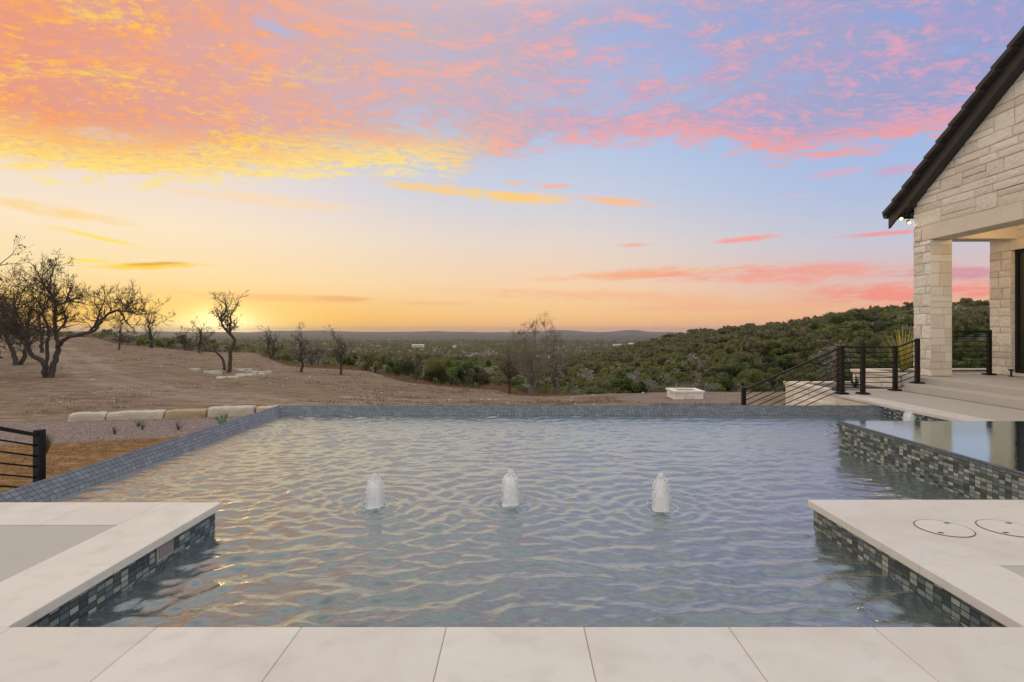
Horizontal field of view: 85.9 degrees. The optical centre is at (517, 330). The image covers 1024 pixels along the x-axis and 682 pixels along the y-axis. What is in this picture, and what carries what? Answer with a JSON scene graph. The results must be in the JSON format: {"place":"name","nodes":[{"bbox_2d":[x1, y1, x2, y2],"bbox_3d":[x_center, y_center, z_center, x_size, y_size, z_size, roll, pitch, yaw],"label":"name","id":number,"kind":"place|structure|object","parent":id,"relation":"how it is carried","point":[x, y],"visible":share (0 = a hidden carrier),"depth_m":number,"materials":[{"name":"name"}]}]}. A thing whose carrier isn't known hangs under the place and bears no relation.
{"place":"outdoors","nodes":[
{"label":"outdoors","id":0,"kind":"place"},
{"bbox_2d":[0,436,176,491],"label":"lawn grass","id":1,"kind":"structure","parent":0,"point":[75,448],"depth_m":9.62,"materials":[{"name":"plant"}]},
{"bbox_2d":[85,335,567,395],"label":"grass","id":2,"kind":"structure","parent":0,"point":[514,391],"depth_m":43.58,"materials":[{"name":"plant"}]},
{"bbox_2d":[0,326,982,492],"bbox_3d":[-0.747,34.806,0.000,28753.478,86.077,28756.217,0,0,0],"label":"ground","id":3,"kind":"structure","parent":0,"point":[17,389],"depth_m":24.02,"materials":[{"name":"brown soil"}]},
{"bbox_2d":[0,267,35,358],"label":"bare tree","id":4,"kind":"object","parent":3,"relation":"on","point":[5,288],"visible":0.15,"depth_m":38.22,"materials":[{"name":"brown plant"}]},
{"bbox_2d":[0,236,43,349],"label":"bare tree","id":5,"kind":"object","parent":3,"relation":"on","point":[14,284],"visible":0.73,"depth_m":26.45,"materials":[{"name":"brown plant"}]},
{"bbox_2d":[0,284,47,364],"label":"bare tree","id":6,"kind":"object","parent":3,"relation":"on","point":[23,358],"visible":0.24,"depth_m":33.45,"materials":[{"name":"brown plant"}]},
{"bbox_2d":[0,286,47,364],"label":"bare tree","id":7,"kind":"object","parent":3,"relation":"on","point":[14,357],"visible":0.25,"depth_m":32.95,"materials":[{"name":"brown plant"}]},
{"bbox_2d":[27,292,65,352],"bbox_3d":[-37.583,-0.671,43.800,3.192,5.128,2.834,0,0,36],"label":"bare tree","id":8,"kind":"object","parent":3,"relation":"on","point":[41,347],"visible":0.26,"depth_m":43.94,"materials":[{"name":"brown plant"}]},
{"bbox_2d":[46,431,54,452],"bbox_3d":[-8.398,1.993,9.799,0.294,0.387,0.289,0,0,-38],"label":"grass tuft","id":9,"kind":"object","parent":3,"relation":"on","point":[48,444],"visible":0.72,"depth_m":9.79,"materials":[{"name":"plant"}]},
{"bbox_2d":[0,248,174,377],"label":"bare oak","id":10,"kind":"object","parent":3,"relation":"on","point":[17,329],"visible":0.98,"depth_m":26.48,"materials":[{"name":"brown plant"}]},
{"bbox_2d":[68,411,108,421],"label":"edging block","id":11,"kind":"structure","parent":3,"relation":"on","point":[87,416],"depth_m":14.73,"materials":[{"name":"stone"}]},
{"bbox_2d":[104,317,130,349],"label":"bare tree","id":12,"kind":"object","parent":3,"relation":"on","point":[120,335],"visible":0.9,"depth_m":50.23,"materials":[{"name":"brown plant"}]},
{"bbox_2d":[106,409,166,419],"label":"edging block","id":13,"kind":"structure","parent":3,"relation":"on","point":[141,414],"depth_m":15.04,"materials":[{"name":"stone"}]},
{"bbox_2d":[138,306,160,347],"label":"bare tree","id":14,"kind":"object","parent":3,"relation":"on","point":[150,332],"visible":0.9,"depth_m":56.77,"materials":[{"name":"brown plant"}]},
{"bbox_2d":[175,326,194,349],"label":"bare tree","id":15,"kind":"object","parent":3,"relation":"on","point":[184,340],"visible":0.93,"depth_m":67.83,"materials":[{"name":"brown plant"}]},
{"bbox_2d":[164,408,208,418],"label":"edging block","id":16,"kind":"structure","parent":3,"relation":"on","point":[188,413],"depth_m":15.38,"materials":[{"name":"beige stone"}]},
{"bbox_2d":[186,316,216,352],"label":"bare tree","id":17,"kind":"object","parent":3,"relation":"on","point":[204,335],"visible":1,"depth_m":56.00,"materials":[{"name":"brown plant"}]},
{"bbox_2d":[203,370,222,374],"bbox_3d":[-17.400,2.445,31.434,0.943,0.318,0.625,0,0,-16],"label":"limestone rock","id":18,"kind":"object","parent":3,"relation":"on","point":[215,372],"visible":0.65,"depth_m":31.18,"materials":[{"name":"beige stone"}]},
{"bbox_2d":[193,290,248,372],"bbox_3d":[-17.849,0.114,33.500,3.307,5.250,2.117,0,0,16],"label":"bare mesquite","id":19,"kind":"object","parent":3,"relation":"on","point":[221,319],"visible":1,"depth_m":33.39,"materials":[{"name":"brown plant"}]},
{"bbox_2d":[215,414,227,423],"bbox_3d":[-7.481,2.250,13.900,0.328,0.293,0.035,0,0,0],"label":"prickly pear","id":20,"kind":"object","parent":3,"relation":"on","point":[223,420],"visible":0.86,"depth_m":13.89,"materials":[{"name":"green plant"}]},
{"bbox_2d":[207,405,256,416],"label":"edging block","id":21,"kind":"structure","parent":3,"relation":"on","point":[232,411],"depth_m":15.70,"materials":[{"name":"stone"}]},
{"bbox_2d":[258,326,286,360],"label":"bare tree","id":22,"kind":"object","parent":3,"relation":"on","point":[273,350],"visible":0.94,"depth_m":54.87,"materials":[{"name":"brown plant"}]},
{"bbox_2d":[288,321,315,371],"bbox_3d":[-14.645,1.158,37.506,1.826,3.609,1.769,0,0,-32],"label":"bare tree","id":23,"kind":"object","parent":3,"relation":"on","point":[301,353],"visible":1,"depth_m":37.43,"materials":[{"name":"brown plant"}]},
{"bbox_2d":[304,345,326,363],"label":"juniper","id":24,"kind":"object","parent":3,"relation":"on","point":[313,357],"visible":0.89,"depth_m":56.21,"materials":[{"name":"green plant"}]},
{"bbox_2d":[8,349,643,404],"bbox_3d":[-17.250,2.652,33.234,55.577,2.082,21.058,0,0,40],"label":"rubble","id":25,"kind":"object","parent":3,"relation":"on","point":[308,384],"visible":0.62,"depth_m":23.21,"materials":[{"name":"beige stone"}]},
{"bbox_2d":[321,325,359,374],"bbox_3d":[-11.890,1.312,37.051,1.650,3.565,2.413,0,0,26],"label":"bare tree","id":26,"kind":"object","parent":3,"relation":"on","point":[342,351],"visible":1,"depth_m":36.79,"materials":[{"name":"brown plant"}]},
{"bbox_2d":[338,355,360,366],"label":"juniper","id":27,"kind":"object","parent":3,"relation":"on","point":[351,360],"visible":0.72,"depth_m":50.08,"materials":[{"name":"green plant"}]},
{"bbox_2d":[360,353,386,372],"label":"juniper","id":28,"kind":"object","parent":3,"relation":"on","point":[379,363],"visible":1,"depth_m":48.12,"materials":[{"name":"green plant"}]},
{"bbox_2d":[385,359,404,378],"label":"juniper","id":29,"kind":"object","parent":3,"relation":"on","point":[390,363],"visible":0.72,"depth_m":47.38,"materials":[{"name":"green plant"}]},
{"bbox_2d":[396,354,428,380],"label":"juniper","id":30,"kind":"object","parent":3,"relation":"on","point":[406,364],"visible":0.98,"depth_m":46.29,"materials":[{"name":"green plant"}]},
{"bbox_2d":[422,371,446,383],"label":"juniper","id":31,"kind":"object","parent":3,"relation":"on","point":[429,376],"visible":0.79,"depth_m":45.62,"materials":[{"name":"green plant"}]},
{"bbox_2d":[425,353,463,385],"bbox_3d":[-6.487,3.666,45.403,3.328,3.624,3.739,0,0,-30],"label":"juniper","id":32,"kind":"object","parent":3,"relation":"on","point":[439,366],"visible":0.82,"depth_m":44.78,"materials":[{"name":"green plant"}]},
{"bbox_2d":[437,375,460,385],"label":"live oak tree","id":33,"kind":"object","parent":3,"relation":"on","point":[448,379],"visible":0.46,"depth_m":47.53,"materials":[{"name":"green plant"}]},
{"bbox_2d":[445,360,490,386],"bbox_3d":[-4.128,3.866,43.712,3.757,3.012,2.229,0,0,-30],"label":"juniper","id":34,"kind":"object","parent":3,"relation":"on","point":[454,371],"visible":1,"depth_m":43.38,"materials":[{"name":"green plant"}]},
{"bbox_2d":[460,370,498,386],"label":"juniper","id":35,"kind":"object","parent":3,"relation":"on","point":[482,378],"visible":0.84,"depth_m":43.27,"materials":[{"name":"green plant"}]},
{"bbox_2d":[0,298,989,391],"bbox_3d":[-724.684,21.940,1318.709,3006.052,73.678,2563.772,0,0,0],"label":"woodland","id":36,"kind":"object","parent":3,"relation":"on","point":[702,350],"visible":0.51,"depth_m":161.45,"materials":[{"name":"green plant"}]},
{"bbox_2d":[494,345,523,393],"bbox_3d":[-0.445,2.085,28.883,1.396,2.759,2.002,0,0,-19],"label":"bare tree","id":37,"kind":"object","parent":3,"relation":"on","point":[508,372],"visible":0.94,"depth_m":28.70,"materials":[{"name":"brown plant"}]},
{"bbox_2d":[511,381,528,391],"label":"juniper tree","id":38,"kind":"object","parent":3,"relation":"on","point":[516,383],"visible":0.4,"depth_m":88.75,"materials":[{"name":"green plant"}]},
{"bbox_2d":[498,311,571,395],"bbox_3d":[0.904,1.169,28.562,4.032,4.554,2.232,0,0,0],"label":"bare tree","id":39,"kind":"object","parent":3,"relation":"on","point":[532,374],"visible":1,"depth_m":28.45,"materials":[{"name":"brown plant"}]},
{"bbox_2d":[545,347,567,395],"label":"bare tree","id":40,"kind":"object","parent":3,"relation":"on","point":[556,377],"visible":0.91,"depth_m":29.95,"materials":[{"name":"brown plant"}]},
{"bbox_2d":[565,380,593,391],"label":"juniper tree","id":41,"kind":"object","parent":3,"relation":"on","point":[581,384],"visible":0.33,"depth_m":79.14,"materials":[{"name":"green plant"}]},
{"bbox_2d":[572,386,598,394],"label":"live oak tree","id":42,"kind":"object","parent":3,"relation":"on","point":[589,390],"visible":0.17,"depth_m":57.75,"materials":[{"name":"green plant"}]},
{"bbox_2d":[595,376,611,389],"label":"live oak tree","id":43,"kind":"object","parent":3,"relation":"on","point":[598,384],"visible":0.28,"depth_m":79.16,"materials":[{"name":"green plant"}]},
{"bbox_2d":[601,378,638,391],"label":"live oak tree","id":44,"kind":"object","parent":3,"relation":"on","point":[609,386],"visible":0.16,"depth_m":75.06,"materials":[{"name":"green plant"}]},
{"bbox_2d":[610,377,647,392],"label":"juniper tree","id":45,"kind":"object","parent":3,"relation":"on","point":[639,387],"visible":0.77,"depth_m":35.14,"materials":[{"name":"green plant"}]},
{"bbox_2d":[635,371,670,392],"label":"brush tree","id":46,"kind":"object","parent":3,"relation":"on","point":[651,384],"visible":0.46,"depth_m":35.71,"materials":[{"name":"grey plant"}]},
{"bbox_2d":[651,375,671,386],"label":"juniper tree","id":47,"kind":"object","parent":3,"relation":"on","point":[660,382],"visible":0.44,"depth_m":88.57,"materials":[{"name":"green plant"}]},
{"bbox_2d":[667,377,694,386],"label":"live oak tree","id":48,"kind":"object","parent":3,"relation":"on","point":[683,379],"visible":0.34,"depth_m":76.28,"materials":[{"name":"green plant"}]},
{"bbox_2d":[674,372,693,379],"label":"juniper tree","id":49,"kind":"object","parent":3,"relation":"on","point":[680,375],"visible":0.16,"depth_m":83.36,"materials":[{"name":"green plant"}]},
{"bbox_2d":[666,388,704,398],"bbox_3d":[6.920,2.631,22.750,1.250,0.375,1.250,0,0,0],"label":"fire pit","id":50,"kind":"object","parent":3,"relation":"on","point":[684,393],"visible":0.95,"depth_m":22.17,"materials":[{"name":"stone"}]},
{"bbox_2d":[701,371,728,383],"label":"live oak tree","id":51,"kind":"object","parent":3,"relation":"on","point":[706,374],"visible":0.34,"depth_m":83.42,"materials":[{"name":"green plant"}]},
{"bbox_2d":[708,363,734,380],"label":"juniper tree","id":52,"kind":"object","parent":3,"relation":"on","point":[720,366],"visible":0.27,"depth_m":88.19,"materials":[{"name":"green plant"}]},
{"bbox_2d":[707,376,740,391],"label":"juniper tree","id":53,"kind":"object","parent":3,"relation":"on","point":[726,385],"visible":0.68,"depth_m":36.38,"materials":[{"name":"green plant"}]},
{"bbox_2d":[712,367,736,381],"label":"live oak tree","id":54,"kind":"object","parent":3,"relation":"on","point":[731,374],"visible":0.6,"depth_m":86.28,"materials":[{"name":"green plant"}]},
{"bbox_2d":[732,363,761,379],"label":"juniper tree","id":55,"kind":"object","parent":3,"relation":"on","point":[739,367],"visible":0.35,"depth_m":85.02,"materials":[{"name":"green plant"}]},
{"bbox_2d":[737,377,762,391],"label":"juniper tree","id":56,"kind":"object","parent":3,"relation":"on","point":[744,382],"visible":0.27,"depth_m":37.43,"materials":[{"name":"green plant"}]},
{"bbox_2d":[732,371,770,386],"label":"juniper tree","id":57,"kind":"object","parent":3,"relation":"on","point":[755,375],"visible":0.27,"depth_m":61.68,"materials":[{"name":"green plant"}]},
{"bbox_2d":[746,385,770,391],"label":"juniper tree","id":58,"kind":"object","parent":3,"relation":"on","point":[765,388],"visible":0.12,"depth_m":40.05,"materials":[{"name":"green plant"}]},
{"bbox_2d":[754,361,778,372],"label":"live oak tree","id":59,"kind":"object","parent":3,"relation":"on","point":[765,367],"visible":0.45,"depth_m":83.25,"materials":[{"name":"green plant"}]},
{"bbox_2d":[754,354,795,369],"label":"juniper tree","id":60,"kind":"object","parent":3,"relation":"on","point":[783,359],"visible":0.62,"depth_m":88.10,"materials":[{"name":"green plant"}]},
{"bbox_2d":[762,372,790,388],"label":"juniper tree","id":61,"kind":"object","parent":3,"relation":"on","point":[768,375],"visible":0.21,"depth_m":63.13,"materials":[{"name":"green plant"}]},
{"bbox_2d":[767,367,785,375],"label":"juniper tree","id":62,"kind":"object","parent":3,"relation":"on","point":[777,370],"visible":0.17,"depth_m":74.98,"materials":[{"name":"green plant"}]},
{"bbox_2d":[777,355,801,370],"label":"live oak tree","id":63,"kind":"object","parent":3,"relation":"on","point":[795,362],"visible":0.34,"depth_m":88.02,"materials":[{"name":"green plant"}]},
{"bbox_2d":[775,372,820,384],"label":"juniper tree","id":64,"kind":"object","parent":3,"relation":"on","point":[812,378],"visible":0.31,"depth_m":32.17,"materials":[{"name":"green plant"}]},
{"bbox_2d":[786,367,821,380],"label":"live oak tree","id":65,"kind":"object","parent":3,"relation":"on","point":[801,371],"visible":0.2,"depth_m":51.61,"materials":[{"name":"green plant"}]},
{"bbox_2d":[796,349,827,366],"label":"live oak tree","id":66,"kind":"object","parent":3,"relation":"on","point":[803,355],"visible":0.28,"depth_m":82.59,"materials":[{"name":"green plant"}]},
{"bbox_2d":[798,398,836,404],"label":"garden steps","id":67,"kind":"structure","parent":3,"relation":"on","point":[818,402],"depth_m":11.06,"materials":[{"name":"stone"}]},
{"bbox_2d":[807,355,835,370],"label":"live oak tree","id":68,"kind":"object","parent":3,"relation":"on","point":[816,361],"visible":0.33,"depth_m":74.85,"materials":[{"name":"green plant"}]},
{"bbox_2d":[810,318,840,325],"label":"live oak tree","id":69,"kind":"object","parent":3,"relation":"on","point":[813,320],"visible":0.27,"depth_m":151.06,"materials":[{"name":"green plant"}]},
{"bbox_2d":[812,340,855,380],"bbox_3d":[19.672,2.527,34.013,1.732,3.922,2.351,0,0,-20],"label":"bare tree","id":70,"kind":"object","parent":3,"relation":"on","point":[833,374],"visible":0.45,"depth_m":34.09,"materials":[{"name":"grey plant"}]},
{"bbox_2d":[783,381,903,404],"bbox_3d":[7.350,1.850,12.510,1.680,1.200,1.960,0,0,0],"label":"stone planter","id":71,"kind":"object","parent":3,"relation":"on","point":[807,391],"visible":0.12,"depth_m":12.83,"materials":[{"name":"stone"}]},
{"bbox_2d":[828,315,859,324],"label":"juniper tree","id":72,"kind":"object","parent":3,"relation":"on","point":[840,318],"visible":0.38,"depth_m":147.38,"materials":[{"name":"green plant"}]},
{"bbox_2d":[844,323,869,333],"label":"juniper tree","id":73,"kind":"object","parent":3,"relation":"on","point":[856,326],"visible":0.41,"depth_m":128.09,"materials":[{"name":"green plant"}]},
{"bbox_2d":[841,308,873,320],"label":"live oak tree","id":74,"kind":"object","parent":3,"relation":"on","point":[858,313],"visible":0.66,"depth_m":149.55,"materials":[{"name":"green plant"}]},
{"bbox_2d":[848,307,880,322],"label":"live oak tree","id":75,"kind":"object","parent":3,"relation":"on","point":[874,310],"visible":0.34,"depth_m":152.26,"materials":[{"name":"green plant"}]},
{"bbox_2d":[851,337,893,354],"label":"live oak tree","id":76,"kind":"object","parent":3,"relation":"on","point":[861,342],"visible":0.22,"depth_m":85.57,"materials":[{"name":"green plant"}]},
{"bbox_2d":[866,321,884,336],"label":"live oak tree","id":77,"kind":"object","parent":3,"relation":"on","point":[878,327],"visible":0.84,"depth_m":137.97,"materials":[{"name":"green plant"}]},
{"bbox_2d":[870,349,889,360],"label":"live oak tree","id":78,"kind":"object","parent":3,"relation":"on","point":[878,354],"visible":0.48,"depth_m":77.05,"materials":[{"name":"green plant"}]},
{"bbox_2d":[865,336,909,358],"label":"live oak tree","id":79,"kind":"object","parent":3,"relation":"on","point":[873,342],"visible":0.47,"depth_m":80.22,"materials":[{"name":"green plant"}]},
{"bbox_2d":[866,358,913,367],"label":"juniper tree","id":80,"kind":"object","parent":3,"relation":"on","point":[878,364],"visible":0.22,"depth_m":57.15,"materials":[{"name":"green plant"}]},
{"bbox_2d":[881,321,910,331],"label":"juniper tree","id":81,"kind":"object","parent":3,"relation":"on","point":[888,324],"visible":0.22,"depth_m":128.96,"materials":[{"name":"green plant"}]},
{"bbox_2d":[891,328,912,340],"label":"juniper tree","id":82,"kind":"object","parent":3,"relation":"on","point":[893,332],"visible":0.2,"depth_m":89.95,"materials":[{"name":"green plant"}]},
{"bbox_2d":[850,368,1000,388],"bbox_3d":[10.330,1.242,12.735,4.340,0.615,1.530,0,0,0],"label":"stone planter","id":83,"kind":"object","parent":3,"relation":"on","point":[909,370],"visible":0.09,"depth_m":12.56,"materials":[{"name":"stone"}]},
{"bbox_2d":[882,326,913,371],"bbox_3d":[8.996,0.422,12.760,1.086,1.143,0.973,0,0,22],"label":"yucca","id":84,"kind":"object","parent":83,"relation":"on","point":[903,357],"visible":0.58,"depth_m":12.69,"materials":[{"name":"plant"}]},
{"bbox_2d":[952,358,980,367],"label":"juniper tree","id":85,"kind":"object","parent":3,"relation":"on","point":[966,363],"visible":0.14,"depth_m":34.70,"materials":[{"name":"green plant"}]},
{"bbox_2d":[952,339,984,359],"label":"juniper tree","id":86,"kind":"object","parent":3,"relation":"on","point":[964,353],"visible":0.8,"depth_m":68.71,"materials":[{"name":"green plant"}]},
{"bbox_2d":[958,325,985,340],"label":"juniper tree","id":87,"kind":"object","parent":3,"relation":"on","point":[975,328],"visible":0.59,"depth_m":88.28,"materials":[{"name":"green plant"}]},
{"bbox_2d":[0,390,1023,681],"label":"pavement","id":88,"kind":"structure","parent":0,"point":[54,556],"depth_m":2.23,"materials":[{"name":"stone"}]},
{"bbox_2d":[0,426,45,487],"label":"railing","id":89,"kind":"object","parent":88,"relation":"on","point":[39,454],"visible":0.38,"depth_m":5.39,"materials":[{"name":"black metal"}]},
{"bbox_2d":[0,405,1005,626],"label":"swimming pool","id":90,"kind":"structure","parent":88,"relation":"in","point":[71,612],"depth_m":5.41,"materials":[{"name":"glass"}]},
{"bbox_2d":[156,538,172,561],"bbox_3d":[-2.170,1.351,3.390,0.012,0.095,0.150,0,0,0],"label":"skimmer plate","id":91,"kind":"object","parent":90,"relation":"attached to","point":[164,550],"visible":0.9,"depth_m":3.37,"materials":[{"name":"beige plastic"}]},
{"bbox_2d":[48,415,974,627],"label":"water","id":92,"kind":"structure","parent":90,"relation":"in","point":[579,536],"depth_m":4.04,"materials":[{"name":"blue liquid"}]},
{"bbox_2d":[355,473,393,509],"bbox_3d":[-1.159,1.319,4.508,0.377,0.295,0.378,0,0,0],"label":"fountain jet","id":93,"kind":"object","parent":92,"relation":"on","point":[375,494],"visible":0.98,"depth_m":4.47,"materials":[{"name":"liquid"}]},
{"bbox_2d":[491,470,523,507],"bbox_3d":[-0.066,1.310,4.559,0.304,0.313,0.333,0,0,0],"label":"fountain jet","id":94,"kind":"object","parent":92,"relation":"on","point":[510,493],"visible":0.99,"depth_m":4.53,"materials":[{"name":"liquid"}]},
{"bbox_2d":[639,472,678,513],"bbox_3d":[1.187,1.304,4.426,0.370,0.322,0.328,0,0,-35],"label":"fountain jet","id":95,"kind":"object","parent":92,"relation":"on","point":[660,500],"visible":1,"depth_m":4.40,"materials":[{"name":"liquid"}]},
{"bbox_2d":[902,408,914,420],"bbox_3d":[5.747,1.307,8.113,0.329,0.317,0.325,0,0,0],"label":"fountain jet","id":96,"kind":"object","parent":92,"relation":"on","point":[908,416],"visible":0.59,"depth_m":8.07,"materials":[{"name":"liquid"}]},
{"bbox_2d":[839,421,1023,499],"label":"spa","id":97,"kind":"object","parent":90,"relation":"on","point":[979,460],"visible":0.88,"depth_m":5.37,"materials":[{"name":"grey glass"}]},
{"bbox_2d":[741,345,869,404],"bbox_3d":[5.610,1.205,10.800,2.540,1.810,0.200,0,0,0],"label":"railing","id":98,"kind":"object","parent":88,"relation":"on","point":[842,373],"visible":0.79,"depth_m":10.79,"materials":[{"name":"brown metal"}]},
{"bbox_2d":[831,339,925,390],"bbox_3d":[7.435,0.710,11.350,1.730,1.080,0.340,0,0,0],"label":"railing","id":99,"kind":"object","parent":88,"relation":"on","point":[894,367],"visible":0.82,"depth_m":11.38,"materials":[{"name":"brown metal"}]},
{"bbox_2d":[913,519,975,536],"bbox_3d":[2.690,1.246,3.470,0.312,0.002,0.312,0,0,0],"label":"deck hatch","id":100,"kind":"object","parent":88,"relation":"on","point":[944,528],"visible":1,"depth_m":3.46,"materials":[{"name":"stone"}]},
{"bbox_2d":[900,375,1023,409],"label":"steps","id":101,"kind":"structure","parent":88,"relation":"on","point":[1007,391],"depth_m":10.15,"materials":[{"name":"stone"}]},
{"bbox_2d":[882,26,1023,376],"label":"stone house","id":102,"kind":"structure","parent":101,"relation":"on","point":[964,182],"depth_m":11.19,"materials":[{"name":"stone"}]},
{"bbox_2d":[898,213,911,224],"bbox_3d":[8.528,-2.445,12.134,0.281,0.251,0.142,0,0,0],"label":"floodlight","id":103,"kind":"object","parent":102,"relation":"attached to","point":[906,215],"visible":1,"depth_m":12.09,"materials":[{"name":"brown metal"}]},
{"bbox_2d":[1015,249,1023,372],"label":"door","id":104,"kind":"structure","parent":102,"relation":"in","point":[1019,254],"depth_m":11.59,"materials":[{"name":"black paint"}]},
{"bbox_2d":[952,330,997,374],"bbox_3d":[9.680,0.475,11.860,1.180,0.970,0.200,0,0,0],"label":"railing","id":105,"kind":"object","parent":101,"relation":"on","point":[988,346],"visible":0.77,"depth_m":11.85,"materials":[{"name":"brown metal"}]},
{"bbox_2d":[975,519,1023,536],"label":"deck hatch","id":106,"kind":"object","parent":88,"relation":"on","point":[1007,528],"visible":1,"depth_m":3.49,"materials":[{"name":"stone"}]},
{"bbox_2d":[0,0,1023,332],"label":"sky","id":107,"kind":"structure","parent":0,"point":[343,165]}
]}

